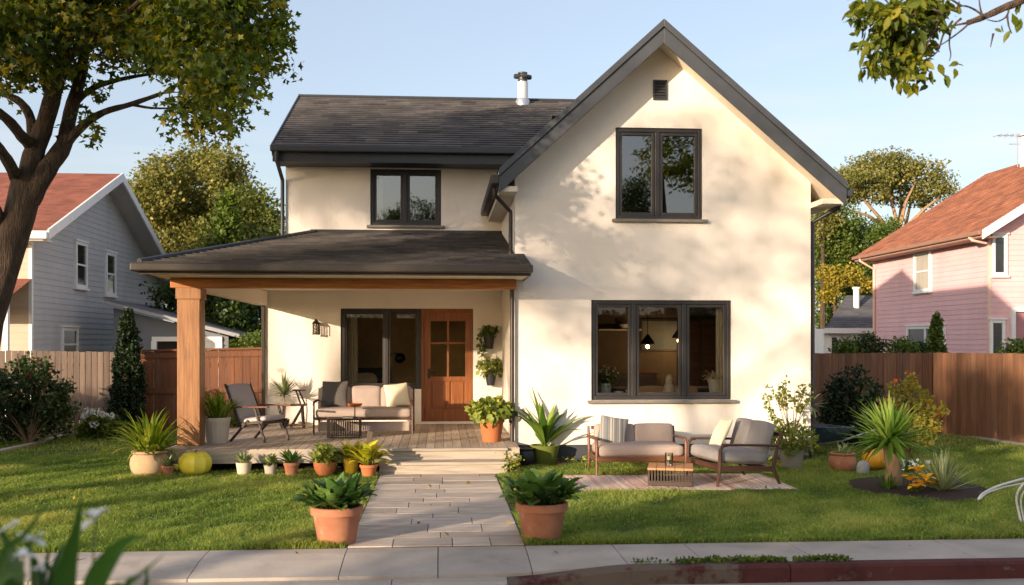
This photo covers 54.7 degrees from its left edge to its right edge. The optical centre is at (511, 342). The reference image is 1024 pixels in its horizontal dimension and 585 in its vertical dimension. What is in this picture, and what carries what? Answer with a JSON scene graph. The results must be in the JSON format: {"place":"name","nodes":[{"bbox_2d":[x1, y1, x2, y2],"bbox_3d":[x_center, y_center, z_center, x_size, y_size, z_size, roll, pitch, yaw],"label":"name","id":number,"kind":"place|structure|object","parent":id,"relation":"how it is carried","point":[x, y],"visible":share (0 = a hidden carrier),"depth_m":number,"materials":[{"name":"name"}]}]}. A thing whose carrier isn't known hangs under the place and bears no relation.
{"place":"outdoors","nodes":[
{"label":"outdoors","id":0,"kind":"place"},
{"bbox_2d":[0,172,175,415],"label":"grey house","id":1,"kind":"structure","parent":0,"point":[92,237],"depth_m":26.95,"materials":[{"name":"grey wood"}]},
{"bbox_2d":[60,325,79,362],"bbox_3d":[-11.658,0.055,26.157,0.108,1.015,1.207,0,0,-4],"label":"window","id":2,"kind":"structure","parent":1,"relation":"in","point":[69,340],"depth_m":26.13,"materials":[{"name":"white wood"}]},
{"bbox_2d":[74,239,89,290],"bbox_3d":[-11.717,-2.111,26.979,0.108,1.355,0.937,0,0,-4],"label":"window","id":3,"kind":"structure","parent":1,"relation":"in","point":[80,246],"depth_m":26.95,"materials":[{"name":"white wood"}]},
{"bbox_2d":[104,250,117,297],"bbox_3d":[-11.892,-2.030,29.399,0.108,1.376,0.962,0,0,-4],"label":"window","id":4,"kind":"structure","parent":1,"relation":"in","point":[110,256],"depth_m":29.40,"materials":[{"name":"white wood"}]},
{"bbox_2d":[138,280,261,344],"bbox_3d":[-8.613,-0.738,29.055,4.444,2.955,3.603,0,0,-4],"label":"evergreen tree","id":5,"kind":"object","parent":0,"point":[255,320],"visible":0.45,"depth_m":28.60,"materials":[{"name":"green plant"}]},
{"bbox_2d":[205,388,244,443],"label":"potted grass","id":6,"kind":"object","parent":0,"point":[217,424],"depth_m":14.87,"materials":[{"name":"stone"}]},
{"bbox_2d":[345,473,526,547],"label":"garden path","id":7,"kind":"structure","parent":0,"point":[382,523],"depth_m":10.67,"materials":[{"name":"grey concrete"}]},
{"bbox_2d":[0,407,1023,552],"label":"lawn","id":8,"kind":"structure","parent":0,"point":[242,495],"depth_m":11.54,"materials":[{"name":"plant"}]},
{"bbox_2d":[0,431,73,452],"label":"stone edging","id":9,"kind":"object","parent":8,"relation":"on","point":[30,444],"visible":0.37,"depth_m":17.72,"materials":[{"name":"grey stone"}]},
{"bbox_2d":[0,350,81,443],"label":"rose bush","id":10,"kind":"object","parent":8,"relation":"on","point":[56,409],"visible":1,"depth_m":17.90,"materials":[{"name":"green plant"}]},
{"bbox_2d":[0,350,114,436],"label":"wooden fence","id":11,"kind":"object","parent":8,"relation":"on","point":[105,374],"visible":0.48,"depth_m":19.80,"materials":[{"name":"beige wood"}]},
{"bbox_2d":[72,406,128,439],"bbox_3d":[-7.887,1.600,19.060,1.120,0.806,0.819,0,0,36],"label":"hydrangea","id":12,"kind":"object","parent":8,"relation":"on","point":[94,427],"visible":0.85,"depth_m":18.93,"materials":[{"name":"green plant"}]},
{"bbox_2d":[104,306,149,435],"bbox_3d":[-7.597,0.566,19.629,0.844,2.588,0.925,0,0,-4],"label":"conifer","id":13,"kind":"object","parent":8,"relation":"on","point":[127,365],"visible":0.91,"depth_m":19.43,"materials":[{"name":"green plant"}]},
{"bbox_2d":[102,406,198,475],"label":"potted grass","id":14,"kind":"object","parent":8,"relation":"on","point":[149,441],"depth_m":13.62,"materials":[{"name":"green plant"}]},
{"bbox_2d":[0,0,302,346],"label":"maple tree","id":15,"kind":"object","parent":8,"relation":"on","point":[161,38],"visible":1,"depth_m":10.91,"materials":[{"name":"green plant"}]},
{"bbox_2d":[162,454,177,476],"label":"potted succulent","id":16,"kind":"object","parent":8,"relation":"on","point":[168,467],"visible":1,"depth_m":13.62,"materials":[{"name":"orange ceramic"}]},
{"bbox_2d":[104,299,261,351],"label":"garage","id":17,"kind":"structure","parent":8,"relation":"on","point":[155,333],"depth_m":26.37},
{"bbox_2d":[127,136,257,323],"bbox_3d":[-12.194,-3.589,36.240,6.577,8.306,5.652,0,0,-4],"label":"broadleaf tree","id":18,"kind":"object","parent":8,"relation":"on","point":[171,212],"visible":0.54,"depth_m":35.04,"materials":[{"name":"green plant"}]},
{"bbox_2d":[123,347,261,432],"bbox_3d":[-6.364,0.957,20.292,3.237,1.785,0.205,0,0,-6],"label":"wooden fence","id":19,"kind":"object","parent":8,"relation":"on","point":[226,366],"visible":0.27,"depth_m":20.23,"materials":[{"name":"brown wood"}]},
{"bbox_2d":[178,450,211,474],"bbox_3d":[-4.410,1.669,13.817,0.446,0.362,0.453,0,0,-4],"label":"gourd","id":20,"kind":"object","parent":8,"relation":"on","point":[195,462],"visible":0.91,"depth_m":13.66,"materials":[{"name":"yellow food"}]},
{"bbox_2d":[205,187,257,349],"bbox_3d":[-8.463,-1.373,29.524,2.175,6.552,2.249,0,0,-4],"label":"cypress tree","id":21,"kind":"object","parent":8,"relation":"on","point":[228,228],"visible":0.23,"depth_m":29.29,"materials":[{"name":"green plant"}]},
{"bbox_2d":[180,176,285,250],"bbox_3d":[-9.221,-2.546,33.395,3.827,6.133,4.967,0,0,-22],"label":"broadleaf tree","id":22,"kind":"object","parent":8,"relation":"on","point":[259,215],"visible":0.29,"depth_m":32.92,"materials":[{"name":"green plant"}]},
{"bbox_2d":[223,329,261,349],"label":"garden shrub","id":23,"kind":"object","parent":8,"relation":"on","point":[256,341],"visible":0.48,"depth_m":21.47,"materials":[{"name":"green plant"}]},
{"bbox_2d":[235,452,253,474],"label":"potted plant","id":24,"kind":"object","parent":8,"relation":"on","point":[243,465],"visible":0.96,"depth_m":13.71,"materials":[{"name":"green plant"}]},
{"bbox_2d":[260,453,281,475],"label":"potted plant","id":25,"kind":"object","parent":8,"relation":"on","point":[270,461],"visible":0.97,"depth_m":13.70,"materials":[{"name":"green plant"}]},
{"bbox_2d":[275,448,302,476],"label":"potted plant","id":26,"kind":"object","parent":8,"relation":"on","point":[291,463],"visible":0.98,"depth_m":13.67,"materials":[{"name":"ceramic"}]},
{"bbox_2d":[309,442,340,475],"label":"potted plant","id":27,"kind":"object","parent":8,"relation":"on","point":[324,456],"visible":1,"depth_m":13.72,"materials":[{"name":"green plant"}]},
{"bbox_2d":[290,471,377,546],"bbox_3d":[-1.627,1.520,9.126,0.789,0.659,0.761,0,0,-4],"label":"potted hosta","id":28,"kind":"object","parent":8,"relation":"on","point":[336,508],"visible":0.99,"depth_m":8.96,"materials":[{"name":"ceramic"}]},
{"bbox_2d":[335,438,368,474],"bbox_3d":[-2.263,1.594,13.948,0.605,0.513,0.531,0,0,33],"label":"potted croton","id":29,"kind":"object","parent":8,"relation":"on","point":[351,467],"visible":0.65,"depth_m":13.90,"materials":[{"name":"yellow ceramic"}]},
{"bbox_2d":[343,440,392,477],"bbox_3d":[-2.005,1.599,13.726,0.567,0.503,0.662,0,0,36],"label":"potted croton","id":30,"kind":"object","parent":8,"relation":"on","point":[369,451],"visible":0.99,"depth_m":13.60,"materials":[{"name":"plant"}]},
{"bbox_2d":[130,19,852,474],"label":"stucco house","id":31,"kind":"structure","parent":8,"relation":"on","point":[664,169],"depth_m":15.49,"materials":[{"name":"paint"}]},
{"bbox_2d":[224,382,292,442],"bbox_3d":[-3.930,1.077,15.347,0.831,0.894,0.640,0,0,24],"label":"lounge chair","id":32,"kind":"object","parent":31,"relation":"on","point":[247,411],"visible":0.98,"depth_m":15.31,"materials":[{"name":"grey fabric"}]},
{"bbox_2d":[266,371,302,426],"bbox_3d":[-4.160,0.996,17.884,0.728,1.036,0.887,0,0,-4],"label":"potted palm","id":33,"kind":"object","parent":31,"relation":"on","point":[284,389],"visible":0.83,"depth_m":17.84,"materials":[{"name":"green plant"}]},
{"bbox_2d":[281,389,307,428],"bbox_3d":[-3.867,1.172,17.576,0.440,0.686,0.280,0,0,-4],"label":"plant stand","id":34,"kind":"object","parent":31,"relation":"on","point":[301,411],"visible":0.88,"depth_m":17.48,"materials":[{"name":"brown wood"}]},
{"bbox_2d":[326,417,361,437],"bbox_3d":[-2.687,1.356,15.882,0.529,0.309,0.420,0,0,-4],"label":"wire table","id":35,"kind":"object","parent":31,"relation":"on","point":[328,419],"visible":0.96,"depth_m":15.69,"materials":[{"name":"black metal"}]},
{"bbox_2d":[347,314,357,382],"bbox_3d":[-3.016,0.389,18.692,0.214,2.151,0.079,0,0,-4],"label":"curtain","id":36,"kind":"object","parent":31,"relation":"hanging from","point":[352,348],"visible":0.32,"depth_m":18.69,"materials":[{"name":"fabric"}]},
{"bbox_2d":[313,385,414,435],"bbox_3d":[-2.452,1.118,16.519,1.636,0.795,0.789,0,0,-4],"label":"porch sofa","id":37,"kind":"object","parent":31,"relation":"on","point":[372,400],"visible":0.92,"depth_m":16.25,"materials":[{"name":"beige fabric"}]},
{"bbox_2d":[321,381,347,406],"bbox_3d":[-2.970,0.855,16.590,0.438,0.418,0.196,0,0,2],"label":"throw pillow","id":38,"kind":"object","parent":37,"relation":"on","point":[334,393],"visible":1,"depth_m":16.53,"materials":[{"name":"grey fabric"}]},
{"bbox_2d":[384,383,409,406],"bbox_3d":[-1.933,0.877,16.641,0.436,0.411,0.187,0,0,-14],"label":"throw pillow","id":39,"kind":"object","parent":37,"relation":"on","point":[396,394],"visible":0.94,"depth_m":16.59,"materials":[{"name":"beige fabric"}]},
{"bbox_2d":[358,368,390,382],"bbox_3d":[-2.888,0.954,20.287,0.800,0.880,0.415,0,0,-4],"label":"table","id":40,"kind":"object","parent":31,"relation":"in","point":[378,372],"visible":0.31,"depth_m":20.09,"materials":[{"name":"metal"}]},
{"bbox_2d":[377,176,382,219],"bbox_3d":[-2.531,-2.679,18.727,0.186,1.198,0.079,0,0,-4],"label":"curtain","id":41,"kind":"object","parent":31,"relation":"hanging from","point":[379,197],"visible":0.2,"depth_m":18.73,"materials":[{"name":"fabric"}]},
{"bbox_2d":[341,309,420,388],"bbox_3d":[-2.434,0.113,18.443,1.484,1.495,0.080,0,0,-4],"label":"window frame","id":42,"kind":"structure","parent":31,"relation":"in","point":[386,313],"depth_m":18.41,"materials":[{"name":"paint"}]},
{"bbox_2d":[367,169,444,227],"bbox_3d":[-1.970,-2.678,18.423,1.440,1.096,0.185,0,0,-4],"label":"window frame","id":43,"kind":"structure","parent":31,"relation":"in","point":[405,222],"depth_m":18.44,"materials":[{"name":"paint"}]},
{"bbox_2d":[424,313,471,420],"bbox_3d":[-1.195,0.448,18.499,0.899,2.062,0.116,0,0,-4],"label":"door","id":44,"kind":"structure","parent":31,"relation":"in","point":[445,397],"depth_m":18.51,"materials":[{"name":"brown wood"}]},
{"bbox_2d":[476,325,498,361],"bbox_3d":[-0.443,0.020,18.385,0.422,0.719,0.415,0,0,35],"label":"wall planter","id":45,"kind":"object","parent":31,"relation":"attached to","point":[486,334],"visible":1,"depth_m":18.32,"materials":[{"name":"black plastic"}]},
{"bbox_2d":[475,355,502,385],"bbox_3d":[-0.400,0.503,18.410,0.582,0.579,0.606,0,0,-4],"label":"wall planter","id":46,"kind":"object","parent":31,"relation":"attached to","point":[491,373],"visible":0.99,"depth_m":18.30,"materials":[{"name":"black plastic"}]},
{"bbox_2d":[464,395,517,441],"bbox_3d":[-0.322,1.153,15.231,0.824,0.723,0.805,0,0,-4],"label":"potted shrub","id":47,"kind":"object","parent":31,"relation":"on","point":[490,414],"visible":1,"depth_m":15.07,"materials":[{"name":"green plant"}]},
{"bbox_2d":[598,371,658,392],"bbox_3d":[1.931,0.974,18.287,1.480,0.880,0.480,0,0,-4],"label":"sideboard","id":48,"kind":"object","parent":31,"relation":"in","point":[647,378],"visible":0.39,"depth_m":18.10,"materials":[{"name":"brown wood"}]},
{"bbox_2d":[640,319,677,350],"bbox_3d":[2.834,-0.143,18.628,0.840,0.600,0.030,0,0,-4],"label":"picture","id":49,"kind":"object","parent":31,"relation":"attached to","point":[661,332],"visible":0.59,"depth_m":18.62,"materials":[{"name":"fabric"}]},
{"bbox_2d":[612,128,707,222],"bbox_3d":[2.293,-2.605,15.423,1.499,1.470,0.185,0,0,-4],"label":"window frame","id":50,"kind":"structure","parent":31,"relation":"in","point":[656,215],"depth_m":15.44,"materials":[{"name":"paint"}]},
{"bbox_2d":[587,300,736,403],"bbox_3d":[2.332,0.139,15.426,2.341,1.600,0.185,0,0,-4],"label":"window frame","id":51,"kind":"structure","parent":31,"relation":"in","point":[683,395],"depth_m":15.43,"materials":[{"name":"paint"}]},
{"bbox_2d":[677,319,715,391],"bbox_3d":[3.433,0.499,18.334,0.640,1.870,0.522,0,0,-4],"label":"tall cabinet","id":52,"kind":"object","parent":31,"relation":"on","point":[702,345],"visible":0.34,"depth_m":18.08,"materials":[{"name":"brown wood"}]},
{"bbox_2d":[716,308,722,391],"bbox_3d":[3.336,0.033,15.752,0.195,1.592,0.079,0,0,-4],"label":"curtain","id":53,"kind":"object","parent":31,"relation":"hanging from","point":[719,340],"visible":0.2,"depth_m":15.75,"materials":[{"name":"fabric"}]},
{"bbox_2d":[495,449,524,472],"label":"flowering weed","id":54,"kind":"object","parent":8,"relation":"on","point":[512,465],"visible":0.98,"depth_m":13.95,"materials":[{"name":"green plant"}]},
{"bbox_2d":[516,447,534,466],"bbox_3d":[0.196,1.714,14.874,0.295,0.272,0.294,0,0,-4],"label":"garden pot","id":55,"kind":"object","parent":8,"relation":"on","point":[527,454],"visible":0.74,"depth_m":14.76,"materials":[{"name":"black ceramic"}]},
{"bbox_2d":[494,466,587,540],"bbox_3d":[0.269,1.502,9.268,0.832,0.696,0.880,0,0,44],"label":"potted hosta","id":56,"kind":"object","parent":8,"relation":"on","point":[541,514],"visible":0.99,"depth_m":9.12,"materials":[{"name":"plant"}]},
{"bbox_2d":[564,473,798,491],"bbox_3d":[2.133,1.836,13.065,2.855,0.028,1.488,0,0,-4],"label":"outdoor rug","id":57,"kind":"object","parent":8,"relation":"on","point":[755,481],"visible":0.67,"depth_m":12.99,"materials":[{"name":"beige fabric"}]},
{"bbox_2d":[587,423,686,475],"bbox_3d":[1.762,1.505,14.039,1.303,0.700,0.848,0,0,-4],"label":"garden loveseat","id":58,"kind":"object","parent":57,"relation":"on","point":[649,442],"visible":0.94,"depth_m":13.70,"materials":[{"name":"beige fabric"}]},
{"bbox_2d":[597,415,628,441],"bbox_3d":[1.429,1.240,14.054,0.453,0.416,0.208,0,0,8],"label":"throw pillow","id":59,"kind":"object","parent":58,"relation":"on","point":[612,429],"visible":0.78,"depth_m":14.00,"materials":[{"name":"fabric"}]},
{"bbox_2d":[648,462,692,485],"bbox_3d":[2.061,1.708,12.873,0.575,0.225,0.580,0,0,10],"label":"slatted table","id":60,"kind":"object","parent":57,"relation":"on","point":[657,472],"visible":0.99,"depth_m":12.62,"materials":[{"name":"brown wood"}]},
{"bbox_2d":[686,418,782,486],"bbox_3d":[2.935,1.441,13.177,0.955,0.833,0.994,0,0,-15],"label":"garden armchair","id":61,"kind":"object","parent":57,"relation":"on","point":[749,445],"visible":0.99,"depth_m":12.85,"materials":[{"name":"grey fabric"}]},
{"bbox_2d":[709,419,732,444],"bbox_3d":[2.838,1.214,13.465,0.224,0.382,0.430,0,0,-8],"label":"throw pillow","id":62,"kind":"object","parent":61,"relation":"on","point":[720,432],"visible":0.93,"depth_m":13.34,"materials":[{"name":"beige fabric"}]},
{"bbox_2d":[555,459,828,464],"bbox_3d":[3.180,1.893,15.335,6.263,0.114,0.292,0,0,-4],"label":"soil strip","id":63,"kind":"object","parent":8,"relation":"on","point":[558,463],"depth_m":15.19,"materials":[{"name":"brown soil"}]},
{"bbox_2d":[506,388,588,465],"bbox_3d":[0.590,1.252,15.065,1.438,1.195,1.259,0,0,-4],"label":"potted palm","id":64,"kind":"object","parent":63,"relation":"on","point":[546,450],"visible":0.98,"depth_m":14.93,"materials":[{"name":"green plant"}]},
{"bbox_2d":[762,375,821,469],"bbox_3d":[4.096,1.156,14.485,0.844,1.388,0.802,0,0,30],"label":"potted shrub","id":65,"kind":"object","parent":8,"relation":"on","point":[791,454],"visible":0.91,"depth_m":14.42,"materials":[{"name":"green plant"}]},
{"bbox_2d":[811,208,847,328],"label":"golden tree","id":66,"kind":"object","parent":8,"relation":"on","point":[821,229],"visible":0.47,"depth_m":46.09,"materials":[{"name":"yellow plant"}]},
{"bbox_2d":[828,442,856,471],"bbox_3d":[4.757,1.629,14.259,0.387,0.442,0.390,0,0,38],"label":"terracotta urn","id":67,"kind":"object","parent":8,"relation":"on","point":[835,462],"visible":0.84,"depth_m":14.12,"materials":[{"name":"ceramic"}]},
{"bbox_2d":[815,261,872,314],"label":"yellow tree","id":68,"kind":"object","parent":8,"relation":"on","point":[849,276],"visible":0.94,"depth_m":44.38,"materials":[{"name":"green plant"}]},
{"bbox_2d":[815,287,872,352],"bbox_3d":[13.470,-0.204,41.547,3.196,4.108,6.480,0,0,-4],"label":"bungalow","id":69,"kind":"object","parent":8,"relation":"on","point":[852,316],"visible":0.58,"depth_m":39.03,"materials":[{"name":"grey"}]},
{"bbox_2d":[815,424,875,450],"bbox_3d":[5.171,1.599,16.356,1.742,0.514,0.720,0,0,-24],"label":"wheelbarrow","id":70,"kind":"object","parent":8,"relation":"on","point":[828,433],"visible":0.38,"depth_m":16.09,"materials":[{"name":"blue metal"}]},
{"bbox_2d":[827,336,870,352],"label":"garden shrub","id":71,"kind":"object","parent":8,"relation":"on","point":[843,345],"visible":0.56,"depth_m":22.41,"materials":[{"name":"green plant"}]},
{"bbox_2d":[815,363,886,446],"bbox_3d":[6.020,1.126,17.409,1.272,1.554,1.149,0,0,-39],"label":"dark shrub","id":72,"kind":"object","parent":8,"relation":"on","point":[839,394],"visible":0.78,"depth_m":17.29,"materials":[{"name":"green plant"}]},
{"bbox_2d":[811,202,906,328],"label":"broadleaf tree","id":73,"kind":"object","parent":8,"relation":"on","point":[849,239],"visible":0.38,"depth_m":46.61,"materials":[{"name":"green plant"}]},
{"bbox_2d":[846,331,893,352],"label":"garden shrub","id":74,"kind":"object","parent":8,"relation":"on","point":[875,342],"visible":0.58,"depth_m":22.41,"materials":[{"name":"green plant"}]},
{"bbox_2d":[862,447,884,469],"bbox_3d":[5.278,1.666,14.428,0.347,0.368,0.347,0,0,18],"label":"yellow pumpkin","id":75,"kind":"object","parent":8,"relation":"on","point":[877,461],"visible":0.45,"depth_m":14.28,"materials":[{"name":"food"}]},
{"bbox_2d":[815,352,932,432],"bbox_3d":[6.532,1.024,20.192,4.223,1.652,0.162,0,0,-4],"label":"wooden fence","id":76,"kind":"object","parent":8,"relation":"on","point":[884,368],"visible":0.28,"depth_m":20.19,"materials":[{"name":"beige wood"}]},
{"bbox_2d":[832,145,961,229],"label":"umbrella tree","id":77,"kind":"object","parent":8,"relation":"on","point":[861,176],"visible":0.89,"depth_m":50.48,"materials":[{"name":"green plant"}]},
{"bbox_2d":[880,335,922,352],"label":"garden shrub","id":78,"kind":"object","parent":8,"relation":"on","point":[902,346],"visible":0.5,"depth_m":22.94,"materials":[{"name":"green plant"}]},
{"bbox_2d":[876,371,950,458],"bbox_3d":[6.325,1.143,15.644,1.083,1.426,0.918,0,0,-4],"label":"flowering shrub","id":79,"kind":"object","parent":8,"relation":"on","point":[910,383],"visible":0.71,"depth_m":15.55,"materials":[{"name":"green plant"}]},
{"bbox_2d":[846,477,990,500],"bbox_3d":[5.197,1.821,12.570,1.684,0.042,2.013,0,0,-4],"label":"mulch bed","id":80,"kind":"object","parent":8,"relation":"on","point":[868,484],"visible":0.54,"depth_m":12.18,"materials":[{"name":"brown soil"}]},
{"bbox_2d":[872,471,907,488],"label":"grass tuft","id":81,"kind":"object","parent":80,"relation":"on","point":[889,483],"visible":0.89,"depth_m":12.31,"materials":[{"name":"green plant"}]},
{"bbox_2d":[835,393,949,485],"bbox_3d":[4.746,1.238,12.604,1.373,1.291,1.352,0,0,-4],"label":"yucca tree","id":82,"kind":"object","parent":80,"relation":"on","point":[890,425],"visible":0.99,"depth_m":12.50,"materials":[{"name":"green plant"}]},
{"bbox_2d":[901,465,938,491],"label":"yellow lily","id":83,"kind":"object","parent":80,"relation":"on","point":[918,480],"visible":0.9,"depth_m":11.95,"materials":[{"name":"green plant"}]},
{"bbox_2d":[905,447,983,490],"bbox_3d":[5.334,1.557,12.178,0.905,0.566,0.892,0,0,7],"label":"variegated agave","id":84,"kind":"object","parent":80,"relation":"on","point":[942,470],"visible":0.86,"depth_m":12.14,"materials":[{"name":"green plant"}]},
{"bbox_2d":[925,311,949,354],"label":"dwarf spruce","id":85,"kind":"object","parent":8,"relation":"on","point":[935,333],"visible":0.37,"depth_m":22.27,"materials":[{"name":"green plant"}]},
{"bbox_2d":[933,352,1023,441],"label":"wooden fence","id":86,"kind":"object","parent":8,"relation":"on","point":[980,394],"visible":0.85,"depth_m":18.95,"materials":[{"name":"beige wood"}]},
{"bbox_2d":[977,478,1023,522],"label":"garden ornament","id":87,"kind":"object","parent":8,"relation":"on","point":[982,495],"visible":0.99,"depth_m":10.02,"materials":[{"name":"white metal"}]},
{"bbox_2d":[995,337,1023,353],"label":"garden shrub","id":88,"kind":"object","parent":8,"relation":"on","point":[1017,346],"visible":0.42,"depth_m":19.21,"materials":[{"name":"green plant"}]},
{"bbox_2d":[0,0,1023,339],"label":"sky","id":89,"kind":"structure","parent":0,"point":[792,57],"materials":[{"name":"blue"}]},
{"bbox_2d":[19,538,1023,584],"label":"sidewalk","id":90,"kind":"structure","parent":0,"point":[318,564],"depth_m":8.56,"materials":[{"name":"concrete"}]},
{"bbox_2d":[631,553,852,563],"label":"weeds","id":91,"kind":"object","parent":90,"relation":"on","point":[740,558],"visible":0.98,"depth_m":8.38,"materials":[{"name":"green plant"}]},
{"bbox_2d":[852,133,1023,353],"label":"pink house","id":92,"kind":"structure","parent":0,"point":[956,260],"depth_m":30.54,"materials":[{"name":"pink wood"}]},
{"bbox_2d":[911,250,931,293],"bbox_3d":[13.268,-2.302,32.083,0.108,1.418,1.197,0,0,-4],"label":"window","id":93,"kind":"structure","parent":92,"relation":"in","point":[922,261],"depth_m":32.08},
{"bbox_2d":[905,324,946,349],"bbox_3d":[13.283,-0.019,31.871,0.108,1.138,2.581,0,0,-4],"label":"window","id":94,"kind":"structure","parent":92,"relation":"in","point":[918,332],"depth_m":32.28,"materials":[{"name":"white wood"}]},
{"bbox_2d":[988,318,1006,353],"bbox_3d":[13.830,-0.103,28.206,0.532,1.197,0.108,0,0,-4],"label":"window","id":95,"kind":"structure","parent":92,"relation":"in","point":[997,325],"depth_m":28.21,"materials":[{"name":"white wood"}]},
{"bbox_2d":[990,232,1009,277],"bbox_3d":[13.898,-2.495,28.210,0.532,1.281,0.108,0,0,-4],"label":"window","id":96,"kind":"structure","parent":92,"relation":"in","point":[999,247],"depth_m":28.21,"materials":[{"name":"white wood"}]},
{"label":"road","id":97,"kind":"structure","parent":0,"visible":0},
{"bbox_2d":[679,578,1023,584],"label":"gutter pan","id":98,"kind":"object","parent":97,"relation":"on","point":[1018,581],"depth_m":8.20,"materials":[{"name":"concrete"}]},
{"bbox_2d":[842,0,1023,97],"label":"ash tree","id":99,"kind":"object","parent":97,"relation":"on","point":[902,53],"visible":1,"depth_m":6.53,"materials":[{"name":"green plant"}]},
{"label":"ground","id":100,"kind":"structure","parent":0,"visible":0},
{"bbox_2d":[76,579,391,584],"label":"kerb","id":101,"kind":"structure","parent":100,"relation":"on","point":[353,582],"depth_m":8.01,"materials":[{"name":"concrete"}]},
{"bbox_2d":[392,577,506,584],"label":"kerb","id":102,"kind":"structure","parent":100,"relation":"on","point":[468,581],"depth_m":8.08,"materials":[{"name":"concrete"}]},
{"bbox_2d":[507,561,789,584],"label":"painted kerb","id":103,"kind":"structure","parent":100,"relation":"on","point":[700,573],"depth_m":8.18,"materials":[{"name":"red paint"}]},
{"bbox_2d":[786,557,1023,581],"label":"painted kerb","id":104,"kind":"structure","parent":100,"relation":"on","point":[909,569],"depth_m":8.32,"materials":[{"name":"red paint"}]},
{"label":"verge","id":105,"kind":"structure","parent":0,"visible":0},
{"bbox_2d":[0,497,163,584],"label":"lily plant","id":106,"kind":"object","parent":105,"relation":"on","point":[62,569],"visible":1,"depth_m":1.88,"materials":[{"name":"green plant"}]},
{"bbox_3d":[2.303,0.894,15.759,2.411,0.110,0.295,0,0,-4],"label":"window ledge","id":107,"kind":"object","parent":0,"visible":0},
{"bbox_2d":[598,361,624,392],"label":"potted flowers","id":108,"kind":"object","parent":107,"relation":"on","point":[603,378],"visible":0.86,"depth_m":15.62,"materials":[{"name":"green plant"}]},
{"bbox_2d":[700,370,722,391],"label":"potted flowers","id":109,"kind":"object","parent":107,"relation":"on","point":[712,380],"visible":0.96,"depth_m":15.73,"materials":[{"name":"white ceramic"}]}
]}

